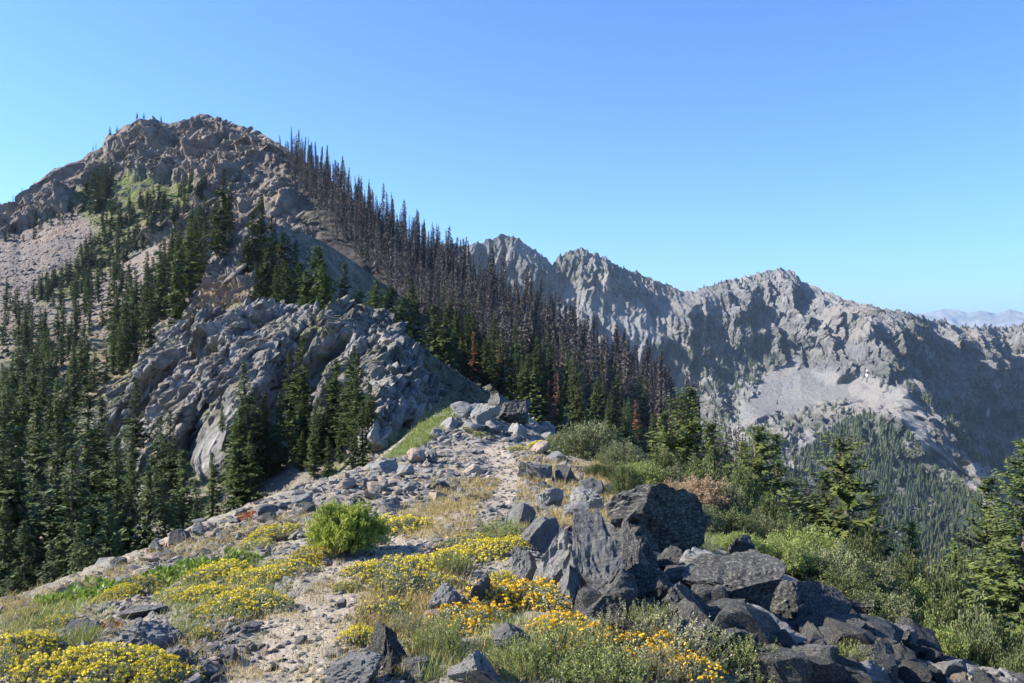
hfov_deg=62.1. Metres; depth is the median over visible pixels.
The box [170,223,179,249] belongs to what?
slender fir
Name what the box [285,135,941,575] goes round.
burnt forest
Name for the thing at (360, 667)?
rock
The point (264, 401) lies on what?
fir tree
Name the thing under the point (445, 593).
rock
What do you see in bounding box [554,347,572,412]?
slender fir
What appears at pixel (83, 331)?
slender fir
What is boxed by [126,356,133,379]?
fir tree
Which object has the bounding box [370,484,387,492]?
stone
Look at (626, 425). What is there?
fir tree
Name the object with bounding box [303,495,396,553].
green bush
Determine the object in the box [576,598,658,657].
sage plant
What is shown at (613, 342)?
burnt tree
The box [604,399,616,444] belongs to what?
fir tree
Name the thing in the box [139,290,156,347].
slender fir
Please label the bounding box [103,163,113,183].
young fir
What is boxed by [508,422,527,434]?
rock
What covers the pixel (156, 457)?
fir tree
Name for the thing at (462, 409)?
rock
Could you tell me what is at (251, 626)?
rock
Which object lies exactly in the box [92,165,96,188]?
young fir
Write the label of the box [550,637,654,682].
sage plant
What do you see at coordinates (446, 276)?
burnt tree
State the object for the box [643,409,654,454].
fir tree
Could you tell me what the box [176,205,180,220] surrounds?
young fir
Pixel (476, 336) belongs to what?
fir tree
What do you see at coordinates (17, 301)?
slender fir
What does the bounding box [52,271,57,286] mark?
young fir
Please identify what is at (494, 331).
fir tree
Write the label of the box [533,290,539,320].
burnt tree
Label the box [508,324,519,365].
slender fir
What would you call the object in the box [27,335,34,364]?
slender fir
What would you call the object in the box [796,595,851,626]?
block
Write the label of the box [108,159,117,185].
young fir
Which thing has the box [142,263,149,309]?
slender fir
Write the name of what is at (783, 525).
shrub
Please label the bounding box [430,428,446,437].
rock
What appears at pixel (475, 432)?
flower mound
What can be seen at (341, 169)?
burnt tree
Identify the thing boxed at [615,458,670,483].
shrub
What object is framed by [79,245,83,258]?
young fir
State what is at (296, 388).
fir tree
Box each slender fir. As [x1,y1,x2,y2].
[0,303,9,345]
[0,368,18,404]
[0,370,16,420]
[0,377,15,432]
[0,381,29,453]
[0,392,14,463]
[1,277,13,309]
[4,394,17,442]
[7,335,21,388]
[7,361,24,414]
[8,359,30,409]
[9,389,29,428]
[10,305,22,344]
[11,373,34,449]
[12,339,29,389]
[13,286,23,315]
[13,316,28,350]
[20,350,29,387]
[20,356,40,419]
[21,304,30,329]
[21,366,29,398]
[22,314,34,353]
[24,292,35,313]
[24,354,50,409]
[24,363,54,435]
[25,323,34,350]
[25,381,46,450]
[27,302,37,336]
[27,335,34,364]
[27,344,43,384]
[33,308,42,341]
[34,309,51,353]
[35,335,40,367]
[36,272,44,297]
[37,370,52,447]
[37,395,53,462]
[38,331,50,377]
[38,336,45,367]
[39,326,59,376]
[41,347,55,391]
[41,348,59,402]
[43,388,66,461]
[44,376,79,448]
[44,405,54,463]
[50,330,66,366]
[51,353,60,389]
[51,380,70,434]
[52,307,63,339]
[53,387,77,445]
[58,327,68,359]
[59,300,68,332]
[60,371,75,446]
[61,361,81,405]
[63,323,71,354]
[64,358,84,434]
[65,316,74,349]
[65,347,84,408]
[68,303,82,346]
[68,337,79,379]
[68,339,83,404]
[68,339,98,400]
[69,279,78,305]
[70,274,80,297]
[70,294,80,314]
[73,268,81,293]
[73,300,84,325]
[77,318,94,361]
[79,335,92,384]
[80,282,87,312]
[82,274,90,297]
[83,287,94,316]
[85,347,107,392]
[86,281,97,307]
[86,302,93,335]
[94,269,105,301]
[98,297,107,326]
[99,344,110,383]
[102,300,120,347]
[103,289,121,344]
[104,269,119,325]
[106,281,112,303]
[107,325,116,363]
[108,265,117,287]
[108,337,116,373]
[110,249,118,271]
[110,253,117,278]
[112,285,123,330]
[113,303,138,357]
[113,320,129,369]
[113,322,118,358]
[115,292,135,356]
[115,325,127,374]
[116,319,132,368]
[117,253,124,273]
[118,268,124,295]
[123,274,135,315]
[123,276,129,308]
[124,273,133,302]
[126,269,143,319]
[128,280,140,325]
[129,292,140,332]
[130,304,145,357]
[133,280,146,328]
[136,293,147,342]
[139,257,157,298]
[139,268,154,330]
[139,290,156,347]
[142,251,153,300]
[142,262,154,305]
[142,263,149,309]
[145,251,171,319]
[148,277,158,323]
[150,238,163,286]
[153,237,171,300]
[156,249,172,305]
[159,263,166,320]
[163,230,187,327]
[164,259,184,312]
[164,260,175,308]
[165,239,174,275]
[167,229,175,257]
[168,238,189,315]
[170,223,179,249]
[170,238,183,274]
[178,211,184,252]
[179,214,207,298]
[183,242,197,292]
[184,220,192,279]
[185,204,194,240]
[191,221,208,279]
[192,209,199,253]
[193,196,211,233]
[194,207,210,253]
[200,203,204,237]
[200,222,210,273]
[205,169,233,259]
[205,207,211,238]
[206,202,226,245]
[217,193,231,221]
[223,171,232,251]
[226,181,236,251]
[403,262,407,295]
[416,288,421,328]
[424,288,430,333]
[439,276,446,316]
[442,301,454,353]
[465,293,469,315]
[472,340,483,376]
[485,353,507,390]
[494,322,500,358]
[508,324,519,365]
[510,342,517,388]
[541,351,552,412]
[544,327,551,364]
[544,342,555,397]
[545,347,555,393]
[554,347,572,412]
[555,379,557,413]
[558,334,563,366]
[559,356,569,402]
[563,360,577,423]
[577,351,587,389]
[584,365,593,425]
[598,361,609,390]
[609,362,625,422]
[615,372,626,425]
[630,376,646,427]
[632,374,650,431]
[632,396,639,432]
[638,379,651,427]
[658,377,671,419]
[669,405,678,451]
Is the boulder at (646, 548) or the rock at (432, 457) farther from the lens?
the rock at (432, 457)
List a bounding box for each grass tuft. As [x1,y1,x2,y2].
[0,606,55,633]
[15,597,85,622]
[53,622,100,643]
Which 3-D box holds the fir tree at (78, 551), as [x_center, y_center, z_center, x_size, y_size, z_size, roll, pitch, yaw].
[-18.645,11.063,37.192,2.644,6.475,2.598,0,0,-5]
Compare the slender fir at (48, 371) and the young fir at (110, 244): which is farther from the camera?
the young fir at (110, 244)
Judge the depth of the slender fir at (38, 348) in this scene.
206.21 m
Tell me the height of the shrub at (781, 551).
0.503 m
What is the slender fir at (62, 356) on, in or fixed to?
on the peak
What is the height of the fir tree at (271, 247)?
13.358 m
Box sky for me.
[0,0,1023,313]
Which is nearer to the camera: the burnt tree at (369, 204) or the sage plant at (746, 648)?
the sage plant at (746, 648)
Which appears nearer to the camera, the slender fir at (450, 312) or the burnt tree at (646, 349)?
the slender fir at (450, 312)
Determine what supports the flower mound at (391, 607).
on the ground at (350, 559)
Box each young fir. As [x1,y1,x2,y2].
[5,307,11,323]
[11,301,18,319]
[25,301,31,322]
[28,279,36,297]
[38,284,43,299]
[44,286,49,301]
[45,267,58,283]
[47,280,52,296]
[50,279,55,295]
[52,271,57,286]
[54,289,65,310]
[56,266,65,284]
[57,281,67,301]
[63,265,72,283]
[64,255,72,272]
[69,269,75,283]
[78,188,87,210]
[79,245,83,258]
[80,273,93,293]
[81,175,89,199]
[82,252,90,267]
[84,260,94,277]
[85,175,93,198]
[85,196,92,212]
[86,192,95,209]
[87,228,95,244]
[88,249,95,266]
[89,174,96,190]
[89,189,100,213]
[91,172,101,194]
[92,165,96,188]
[94,165,106,187]
[95,194,101,212]
[96,238,104,254]
[97,253,104,266]
[99,181,106,204]
[99,184,107,208]
[99,196,103,211]
[99,212,104,228]
[100,267,103,282]
[102,172,110,198]
[102,266,108,280]
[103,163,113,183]
[104,208,108,224]
[105,175,112,191]
[105,231,110,248]
[106,239,113,253]
[106,251,110,266]
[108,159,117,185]
[108,199,115,212]
[109,209,115,225]
[115,233,121,251]
[119,222,123,236]
[120,232,126,246]
[120,247,126,263]
[122,241,133,258]
[123,211,128,225]
[124,259,133,280]
[127,198,132,212]
[127,222,130,238]
[130,225,136,242]
[133,209,138,221]
[133,233,139,249]
[140,192,144,208]
[140,236,146,250]
[144,201,151,217]
[148,212,157,228]
[155,201,159,215]
[156,180,163,196]
[159,209,165,222]
[165,199,170,215]
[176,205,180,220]
[185,196,191,212]
[186,177,191,192]
[193,182,199,197]
[202,170,207,187]
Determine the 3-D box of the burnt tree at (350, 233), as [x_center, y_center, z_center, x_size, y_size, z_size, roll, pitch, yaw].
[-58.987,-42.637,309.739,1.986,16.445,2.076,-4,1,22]
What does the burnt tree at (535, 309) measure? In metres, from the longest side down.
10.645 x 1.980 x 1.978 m
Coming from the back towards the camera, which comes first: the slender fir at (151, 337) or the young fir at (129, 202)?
the young fir at (129, 202)
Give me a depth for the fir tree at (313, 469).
52.47 m
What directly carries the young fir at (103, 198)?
on the peak
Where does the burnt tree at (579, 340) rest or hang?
on the peak
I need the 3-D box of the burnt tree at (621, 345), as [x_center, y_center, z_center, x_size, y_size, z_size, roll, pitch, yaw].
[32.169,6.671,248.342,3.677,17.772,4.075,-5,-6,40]
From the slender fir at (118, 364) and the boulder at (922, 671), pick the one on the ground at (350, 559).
the boulder at (922, 671)
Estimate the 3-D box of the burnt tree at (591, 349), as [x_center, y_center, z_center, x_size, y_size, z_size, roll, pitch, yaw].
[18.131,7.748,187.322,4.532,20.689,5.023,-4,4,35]
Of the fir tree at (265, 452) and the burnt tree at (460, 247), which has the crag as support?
the fir tree at (265, 452)
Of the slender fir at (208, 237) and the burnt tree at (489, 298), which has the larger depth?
the slender fir at (208, 237)
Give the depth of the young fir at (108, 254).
358.90 m
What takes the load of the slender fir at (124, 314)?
on the peak
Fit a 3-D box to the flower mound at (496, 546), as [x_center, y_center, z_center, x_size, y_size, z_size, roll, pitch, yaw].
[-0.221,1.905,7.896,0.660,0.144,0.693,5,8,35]
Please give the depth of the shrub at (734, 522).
12.84 m
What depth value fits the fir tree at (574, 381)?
123.84 m
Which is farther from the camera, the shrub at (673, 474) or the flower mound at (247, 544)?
the shrub at (673, 474)
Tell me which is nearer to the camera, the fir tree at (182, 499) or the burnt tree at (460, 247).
the fir tree at (182, 499)
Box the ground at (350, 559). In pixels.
[0,403,1023,682]
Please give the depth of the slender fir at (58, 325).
234.20 m
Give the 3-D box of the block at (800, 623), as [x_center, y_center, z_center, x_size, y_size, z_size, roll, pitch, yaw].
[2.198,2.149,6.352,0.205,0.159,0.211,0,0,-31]
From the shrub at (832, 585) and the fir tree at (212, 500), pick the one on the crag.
the fir tree at (212, 500)
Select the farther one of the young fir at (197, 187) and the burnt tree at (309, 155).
the burnt tree at (309, 155)
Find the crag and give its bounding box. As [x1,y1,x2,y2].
[74,294,492,538]
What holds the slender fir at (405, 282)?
on the peak
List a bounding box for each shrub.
[544,430,563,449]
[548,418,628,460]
[580,461,627,480]
[589,436,652,466]
[605,458,644,495]
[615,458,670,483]
[641,443,690,477]
[650,463,692,487]
[654,477,691,492]
[671,472,736,508]
[676,448,730,486]
[702,501,726,531]
[706,529,774,554]
[707,502,768,538]
[709,480,753,515]
[721,451,763,519]
[738,507,789,547]
[747,483,791,536]
[753,530,819,575]
[764,511,832,549]
[769,522,858,566]
[785,550,853,583]
[801,539,893,588]
[809,580,842,591]
[813,568,889,613]
[834,514,890,569]
[847,586,922,623]
[856,557,919,610]
[883,536,931,600]
[893,570,943,619]
[894,598,949,638]
[913,576,980,640]
[916,539,949,605]
[918,611,981,665]
[928,532,1007,625]
[936,589,1022,669]
[958,611,1023,668]
[978,599,1023,659]
[985,639,1023,672]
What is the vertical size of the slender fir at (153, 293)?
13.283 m
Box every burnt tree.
[297,130,299,160]
[301,136,306,170]
[306,145,314,172]
[314,142,317,175]
[318,146,323,172]
[325,159,328,190]
[328,185,334,221]
[334,184,348,235]
[335,163,341,183]
[340,156,343,186]
[341,160,347,188]
[348,202,352,244]
[358,225,363,266]
[361,198,365,236]
[363,192,374,235]
[364,211,369,261]
[371,225,382,277]
[380,213,392,266]
[381,183,384,219]
[390,199,395,234]
[391,219,400,265]
[397,221,403,255]
[400,200,408,227]
[403,233,407,274]
[404,211,407,235]
[413,210,419,240]
[418,223,425,271]
[425,236,431,262]
[444,266,454,296]
[445,225,452,273]
[449,237,454,270]
[450,249,455,272]
[453,277,461,304]
[454,236,458,267]
[455,285,462,329]
[458,240,461,273]
[461,237,466,282]
[461,238,465,279]
[466,260,473,301]
[467,241,472,282]
[470,292,476,326]
[471,255,473,281]
[473,263,477,293]
[475,296,483,334]
[476,286,485,320]
[487,277,492,336]
[489,242,495,276]
[489,258,497,314]
[493,309,499,360]
[494,300,508,361]
[497,273,501,324]
[500,250,505,289]
[502,310,510,376]
[505,284,512,341]
[511,294,524,345]
[516,287,519,330]
[520,268,528,308]
[520,312,531,368]
[522,264,529,313]
[527,334,531,365]
[529,272,534,316]
[532,281,535,322]
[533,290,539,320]
[534,300,537,328]
[537,279,542,316]
[538,300,543,332]
[539,300,547,340]
[541,297,547,341]
[545,306,551,354]
[546,294,560,338]
[551,350,559,403]
[553,291,555,324]
[555,295,564,341]
[555,352,561,405]
[563,301,568,345]
[564,312,572,371]
[568,309,575,352]
[568,311,580,355]
[569,338,580,374]
[572,299,577,318]
[574,319,583,366]
[582,320,587,355]
[585,331,601,389]
[592,314,595,342]
[594,332,601,376]
[595,314,598,354]
[598,336,602,400]
[602,333,612,401]
[609,323,619,368]
[615,327,619,371]
[617,336,623,374]
[620,341,630,411]
[623,352,635,399]
[625,343,631,387]
[628,365,633,397]
[634,334,638,368]
[639,353,644,386]
[641,345,647,384]
[642,338,648,390]
[645,355,651,403]
[647,347,651,377]
[647,395,649,429]
[648,378,654,421]
[653,357,658,384]
[653,359,657,399]
[656,353,661,388]
[660,349,663,380]
[661,365,668,403]
[661,392,666,413]
[666,366,675,398]
[685,372,691,419]
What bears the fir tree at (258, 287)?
on the rocky shoulder
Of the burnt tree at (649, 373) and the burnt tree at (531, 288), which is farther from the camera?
the burnt tree at (531, 288)
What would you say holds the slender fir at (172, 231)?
on the peak
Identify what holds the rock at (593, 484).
on the ground at (350, 559)
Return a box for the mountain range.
[443,234,1023,595]
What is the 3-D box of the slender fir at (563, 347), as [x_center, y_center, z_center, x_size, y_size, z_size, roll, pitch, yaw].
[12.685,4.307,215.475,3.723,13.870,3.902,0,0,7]
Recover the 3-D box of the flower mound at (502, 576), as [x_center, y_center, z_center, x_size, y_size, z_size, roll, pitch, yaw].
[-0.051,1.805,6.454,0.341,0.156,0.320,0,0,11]
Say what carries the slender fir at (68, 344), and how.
on the peak
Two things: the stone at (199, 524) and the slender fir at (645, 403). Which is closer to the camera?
the stone at (199, 524)
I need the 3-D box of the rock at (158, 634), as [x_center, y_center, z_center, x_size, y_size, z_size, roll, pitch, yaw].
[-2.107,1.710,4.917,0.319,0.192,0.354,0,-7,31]
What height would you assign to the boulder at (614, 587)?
0.345 m
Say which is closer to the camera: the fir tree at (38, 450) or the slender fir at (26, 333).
the fir tree at (38, 450)
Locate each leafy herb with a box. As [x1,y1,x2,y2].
[34,588,76,609]
[37,575,123,610]
[78,579,143,595]
[139,552,213,586]
[175,555,257,576]
[224,546,263,563]
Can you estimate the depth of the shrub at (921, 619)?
9.92 m
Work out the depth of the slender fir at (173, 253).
236.07 m
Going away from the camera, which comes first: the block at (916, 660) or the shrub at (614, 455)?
the block at (916, 660)
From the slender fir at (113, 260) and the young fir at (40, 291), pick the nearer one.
the young fir at (40, 291)
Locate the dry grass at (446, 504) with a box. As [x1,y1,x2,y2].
[0,442,690,682]
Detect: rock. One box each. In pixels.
[63,619,98,634]
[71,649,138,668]
[110,557,126,565]
[114,620,181,649]
[117,605,169,618]
[149,537,160,552]
[164,643,192,665]
[198,663,217,678]
[219,646,237,663]
[240,621,261,632]
[255,504,278,514]
[291,494,312,503]
[294,635,307,644]
[325,651,382,682]
[334,598,346,607]
[336,477,356,488]
[364,621,406,676]
[367,459,397,474]
[367,480,387,490]
[376,497,400,511]
[397,463,414,474]
[402,482,416,491]
[403,655,433,682]
[407,447,425,462]
[423,608,448,622]
[427,449,437,463]
[428,582,471,616]
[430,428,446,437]
[432,480,450,490]
[439,416,459,429]
[447,650,502,682]
[450,401,476,417]
[460,421,486,431]
[463,464,484,474]
[467,573,490,603]
[470,403,500,424]
[483,420,501,434]
[488,390,508,406]
[492,622,532,655]
[498,399,530,423]
[507,502,535,526]
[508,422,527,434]
[517,461,551,480]
[532,441,549,453]
[535,487,563,506]
[539,421,555,438]
[543,451,566,462]
[555,464,575,483]
[560,501,588,519]
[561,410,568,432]
[570,486,604,511]
[579,478,603,493]
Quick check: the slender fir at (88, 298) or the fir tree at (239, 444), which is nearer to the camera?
the fir tree at (239, 444)
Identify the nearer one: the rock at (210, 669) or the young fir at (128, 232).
the rock at (210, 669)
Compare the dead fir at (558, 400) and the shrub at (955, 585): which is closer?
the shrub at (955, 585)
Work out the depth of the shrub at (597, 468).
15.90 m
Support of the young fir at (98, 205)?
on the peak
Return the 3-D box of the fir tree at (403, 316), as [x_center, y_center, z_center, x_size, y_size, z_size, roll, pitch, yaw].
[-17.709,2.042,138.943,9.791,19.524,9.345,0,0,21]
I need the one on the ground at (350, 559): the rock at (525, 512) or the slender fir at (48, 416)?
the rock at (525, 512)
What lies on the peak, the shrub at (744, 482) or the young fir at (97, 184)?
the young fir at (97, 184)
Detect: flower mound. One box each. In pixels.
[0,629,59,654]
[0,648,48,676]
[1,641,105,682]
[35,614,83,632]
[62,641,169,682]
[86,582,143,606]
[122,574,174,594]
[129,646,207,682]
[147,585,203,603]
[164,581,234,604]
[178,558,252,584]
[185,626,217,642]
[192,585,294,621]
[225,538,280,554]
[225,561,298,588]
[241,522,302,542]
[263,555,325,575]
[289,544,338,567]
[328,578,365,594]
[332,622,373,646]
[337,559,389,583]
[355,595,411,621]
[367,560,452,600]
[378,513,437,534]
[381,553,440,578]
[408,567,469,594]
[420,596,513,637]
[422,544,490,564]
[435,532,493,548]
[458,537,521,563]
[460,426,494,440]
[463,578,546,617]
[489,570,516,586]
[489,575,573,613]
[497,535,534,549]
[506,445,528,450]
[524,607,591,641]
[527,440,545,447]
[555,620,630,654]
[604,629,707,680]
[646,650,729,682]
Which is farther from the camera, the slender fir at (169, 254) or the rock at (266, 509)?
the slender fir at (169, 254)
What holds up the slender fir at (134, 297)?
on the peak
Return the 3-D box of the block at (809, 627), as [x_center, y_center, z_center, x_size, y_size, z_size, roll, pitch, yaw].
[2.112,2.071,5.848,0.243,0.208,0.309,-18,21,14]
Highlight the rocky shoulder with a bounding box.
[180,218,432,333]
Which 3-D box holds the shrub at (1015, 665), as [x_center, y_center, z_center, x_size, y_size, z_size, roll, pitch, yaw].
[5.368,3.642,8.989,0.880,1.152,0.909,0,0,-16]
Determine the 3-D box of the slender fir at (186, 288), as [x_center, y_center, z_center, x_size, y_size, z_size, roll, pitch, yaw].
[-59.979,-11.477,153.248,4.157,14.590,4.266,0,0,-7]
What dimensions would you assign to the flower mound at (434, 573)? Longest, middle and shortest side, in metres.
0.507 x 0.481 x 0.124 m
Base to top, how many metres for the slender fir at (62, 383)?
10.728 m
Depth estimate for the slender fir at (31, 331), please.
235.08 m
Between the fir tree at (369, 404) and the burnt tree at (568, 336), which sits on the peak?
the burnt tree at (568, 336)
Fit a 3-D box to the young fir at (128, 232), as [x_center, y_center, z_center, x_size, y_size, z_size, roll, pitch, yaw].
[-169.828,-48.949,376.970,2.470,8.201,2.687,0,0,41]
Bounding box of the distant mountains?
[913,309,1023,327]
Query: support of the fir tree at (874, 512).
on the ground at (350, 559)
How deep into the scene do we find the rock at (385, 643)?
4.41 m
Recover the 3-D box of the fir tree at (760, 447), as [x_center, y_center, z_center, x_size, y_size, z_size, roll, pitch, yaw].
[8.726,6.591,29.768,4.251,7.495,3.696,0,0,-9]
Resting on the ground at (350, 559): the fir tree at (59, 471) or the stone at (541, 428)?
the stone at (541, 428)
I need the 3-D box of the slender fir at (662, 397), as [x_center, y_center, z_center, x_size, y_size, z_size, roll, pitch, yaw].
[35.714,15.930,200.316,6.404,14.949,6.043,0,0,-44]
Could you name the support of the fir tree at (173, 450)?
on the crag
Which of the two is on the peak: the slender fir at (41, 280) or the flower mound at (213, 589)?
the slender fir at (41, 280)
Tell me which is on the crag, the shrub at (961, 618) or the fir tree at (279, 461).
the fir tree at (279, 461)
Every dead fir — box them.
[468,332,480,382]
[495,360,502,390]
[544,382,553,421]
[550,397,559,431]
[552,373,561,421]
[632,399,643,452]
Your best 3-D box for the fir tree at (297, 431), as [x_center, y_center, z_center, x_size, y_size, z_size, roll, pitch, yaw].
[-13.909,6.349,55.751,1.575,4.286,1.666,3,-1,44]
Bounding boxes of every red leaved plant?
[91,619,124,631]
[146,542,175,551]
[237,512,253,522]
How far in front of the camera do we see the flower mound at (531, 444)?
25.13 m
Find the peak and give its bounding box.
[0,114,799,537]
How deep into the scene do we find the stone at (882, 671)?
4.92 m
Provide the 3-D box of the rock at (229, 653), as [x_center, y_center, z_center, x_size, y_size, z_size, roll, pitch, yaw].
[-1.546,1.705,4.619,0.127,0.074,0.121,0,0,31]
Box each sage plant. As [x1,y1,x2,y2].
[389,608,423,638]
[399,612,464,655]
[431,549,476,576]
[467,514,528,540]
[482,632,553,681]
[515,613,635,682]
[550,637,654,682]
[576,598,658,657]
[625,596,672,633]
[628,638,701,682]
[652,607,753,682]
[707,627,788,682]
[831,636,876,661]
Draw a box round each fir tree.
[0,410,50,592]
[0,424,48,592]
[0,431,7,489]
[0,499,35,596]
[0,519,43,595]
[1,446,44,593]
[17,405,71,580]
[24,445,46,494]
[25,435,52,514]
[26,385,135,580]
[30,419,98,589]
[33,540,61,587]
[41,455,78,556]
[42,437,69,526]
[44,448,106,577]
[66,522,96,573]
[74,445,97,487]
[77,442,99,499]
[82,396,128,551]
[86,499,125,563]
[90,437,140,559]
[98,436,135,530]
[105,433,125,493]
[111,381,156,481]
[111,457,160,555]
[122,432,145,518]
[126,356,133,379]
[130,470,164,549]
[136,414,168,505]
[140,478,182,545]
[141,410,192,529]
[141,456,156,498]
[159,438,184,517]
[165,450,210,531]
[183,478,210,529]
[203,452,226,519]
[216,403,226,431]
[216,417,251,497]
[218,406,259,504]
[220,444,244,512]
[221,360,288,476]
[228,432,268,505]
[230,403,255,471]
[235,212,264,272]
[236,238,250,271]
[248,197,269,262]
[248,400,259,459]
[250,262,264,299]
[250,392,282,477]
[253,411,275,478]
[254,248,283,297]
[257,217,288,286]
[267,389,291,473]
[269,269,285,303]
[270,262,296,303]
[272,336,318,451]
[273,232,307,301]
[277,352,301,445]
[284,392,311,458]
[287,262,311,305]
[289,240,306,285]
[289,406,307,467]
[290,431,307,470]
[293,382,310,444]
[295,245,338,308]
[297,269,321,307]
[301,407,324,478]
[304,399,325,459]
[308,261,336,309]
[308,401,329,463]
[311,358,343,445]
[313,364,346,448]
[319,436,335,477]
[326,386,347,446]
[328,352,368,443]
[329,345,363,436]
[334,262,352,300]
[335,416,346,462]
[339,387,350,447]
[342,387,360,452]
[342,430,360,472]
[346,379,366,435]
[349,289,366,303]
[349,401,373,467]
[357,384,385,453]
[359,382,380,428]
[364,279,386,311]
[374,285,405,321]
[389,294,424,346]
[405,277,428,348]
[417,303,459,372]
[437,302,463,352]
[437,313,464,375]
[443,308,463,363]
[449,314,463,368]
[450,312,479,379]
[454,343,466,374]
[458,315,474,370]
[459,313,473,349]
[467,313,486,370]
[469,333,480,371]
[477,318,503,375]
[477,334,492,386]
[479,340,494,386]
[482,328,512,397]
[484,346,496,386]
[497,348,523,400]
[505,353,525,399]
[508,330,531,398]
[510,356,542,419]
[514,355,530,417]
[524,334,549,388]
[525,337,550,411]
[528,358,551,423]
[532,344,552,414]
[552,391,570,433]
[563,354,586,430]
[566,373,590,425]
[568,379,590,441]
[588,377,609,422]
[588,384,603,426]
[595,380,611,426]
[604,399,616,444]
[605,391,633,443]
[615,403,638,448]
[618,397,640,446]
[620,400,626,431]
[622,402,632,440]
[632,419,651,459]
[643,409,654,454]
[644,386,724,474]
[644,413,658,461]
[645,409,696,468]
[646,413,660,451]
[665,398,679,433]
[671,398,679,428]
[677,398,688,431]
[687,410,702,465]
[693,420,743,483]
[723,431,730,468]
[729,424,817,528]
[732,440,757,480]
[761,430,806,525]
[778,431,902,567]
[794,480,814,524]
[796,468,860,542]
[850,493,897,563]
[896,517,931,581]
[925,538,992,593]
[943,474,1021,627]
[949,435,1023,645]
[963,564,996,622]
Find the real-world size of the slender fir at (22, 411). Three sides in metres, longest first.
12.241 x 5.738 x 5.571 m
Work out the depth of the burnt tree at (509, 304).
242.46 m
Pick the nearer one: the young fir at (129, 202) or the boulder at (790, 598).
the boulder at (790, 598)
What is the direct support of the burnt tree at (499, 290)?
on the peak
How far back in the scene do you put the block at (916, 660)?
5.60 m
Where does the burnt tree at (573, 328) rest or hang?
on the peak
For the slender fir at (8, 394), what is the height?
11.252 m
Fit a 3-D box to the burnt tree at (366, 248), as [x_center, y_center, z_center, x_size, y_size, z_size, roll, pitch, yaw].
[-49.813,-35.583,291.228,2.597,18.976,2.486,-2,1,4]
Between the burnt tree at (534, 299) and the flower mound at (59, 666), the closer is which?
the flower mound at (59, 666)
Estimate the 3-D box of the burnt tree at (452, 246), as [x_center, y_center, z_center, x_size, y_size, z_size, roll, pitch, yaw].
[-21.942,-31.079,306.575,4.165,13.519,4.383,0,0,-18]
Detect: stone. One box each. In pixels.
[55,586,67,593]
[115,576,131,582]
[165,549,176,558]
[168,529,190,544]
[186,523,206,532]
[191,526,206,536]
[192,518,206,522]
[201,548,212,556]
[205,531,214,538]
[205,644,219,651]
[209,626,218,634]
[209,673,221,682]
[215,544,226,548]
[228,518,239,523]
[235,508,246,514]
[239,628,247,632]
[249,644,259,650]
[257,643,265,647]
[259,645,267,655]
[262,512,278,522]
[268,662,279,670]
[277,502,289,508]
[293,489,305,494]
[299,504,316,514]
[301,501,313,506]
[340,472,349,477]
[357,481,370,486]
[360,491,381,497]
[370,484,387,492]
[388,481,397,485]
[392,489,402,495]
[419,489,429,495]
[422,468,431,472]
[429,492,447,500]
[437,452,445,457]
[445,474,455,478]
[534,425,547,432]
[537,504,547,510]
[541,432,551,438]
[877,666,890,682]
[947,670,966,680]
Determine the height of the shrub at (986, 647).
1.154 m
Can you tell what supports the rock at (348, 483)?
on the ground at (350, 559)
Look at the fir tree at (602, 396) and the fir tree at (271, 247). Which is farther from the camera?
the fir tree at (271, 247)
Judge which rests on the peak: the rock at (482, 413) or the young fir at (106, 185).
the young fir at (106, 185)
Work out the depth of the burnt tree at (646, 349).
257.43 m
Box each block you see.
[575,587,601,608]
[630,599,644,619]
[642,597,660,612]
[651,553,659,569]
[664,565,686,585]
[664,617,689,637]
[677,597,713,627]
[693,593,715,621]
[695,586,727,603]
[708,598,746,615]
[713,601,780,646]
[755,645,812,682]
[769,633,787,647]
[777,629,796,647]
[788,616,817,633]
[793,618,819,634]
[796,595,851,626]
[798,641,811,645]
[802,621,824,638]
[804,632,821,642]
[807,652,846,682]
[812,638,823,643]
[817,626,835,644]
[823,617,875,655]
[836,655,857,667]
[840,664,872,682]
[844,613,897,644]
[846,657,866,672]
[857,650,898,682]
[877,616,903,642]
[893,653,903,665]
[894,617,942,652]
[895,643,915,659]
[898,664,921,682]
[907,643,923,657]
[910,659,925,666]
[921,646,927,655]
[927,648,945,662]
[928,665,946,682]
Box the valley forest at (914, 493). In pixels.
[502,241,1023,625]
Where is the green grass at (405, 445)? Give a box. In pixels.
[0,407,733,682]
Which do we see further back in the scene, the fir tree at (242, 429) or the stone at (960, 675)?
the fir tree at (242, 429)
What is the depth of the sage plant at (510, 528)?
8.43 m
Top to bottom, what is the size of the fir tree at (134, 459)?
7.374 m
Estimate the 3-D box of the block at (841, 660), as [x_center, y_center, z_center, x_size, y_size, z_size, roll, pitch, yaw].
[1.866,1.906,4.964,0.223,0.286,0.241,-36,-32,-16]
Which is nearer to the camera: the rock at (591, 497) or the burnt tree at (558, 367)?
the rock at (591, 497)
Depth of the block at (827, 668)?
4.57 m
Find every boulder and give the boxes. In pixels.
[512,546,536,582]
[520,516,559,551]
[532,529,572,594]
[554,564,579,606]
[569,509,624,588]
[574,568,637,619]
[604,483,710,549]
[606,603,645,642]
[620,520,648,570]
[627,563,674,601]
[639,537,653,563]
[657,545,682,571]
[660,581,708,616]
[677,547,711,565]
[681,549,786,610]
[683,623,718,652]
[710,628,759,661]
[726,534,754,554]
[743,653,781,682]
[747,602,806,645]
[770,580,824,619]
[791,644,837,660]
[822,584,850,604]
[831,613,866,627]
[848,597,873,613]
[854,637,899,654]
[859,660,883,682]
[894,624,917,646]
[901,659,931,682]
[926,659,967,676]
[973,669,998,682]
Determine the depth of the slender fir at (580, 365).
183.78 m
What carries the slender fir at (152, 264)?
on the peak

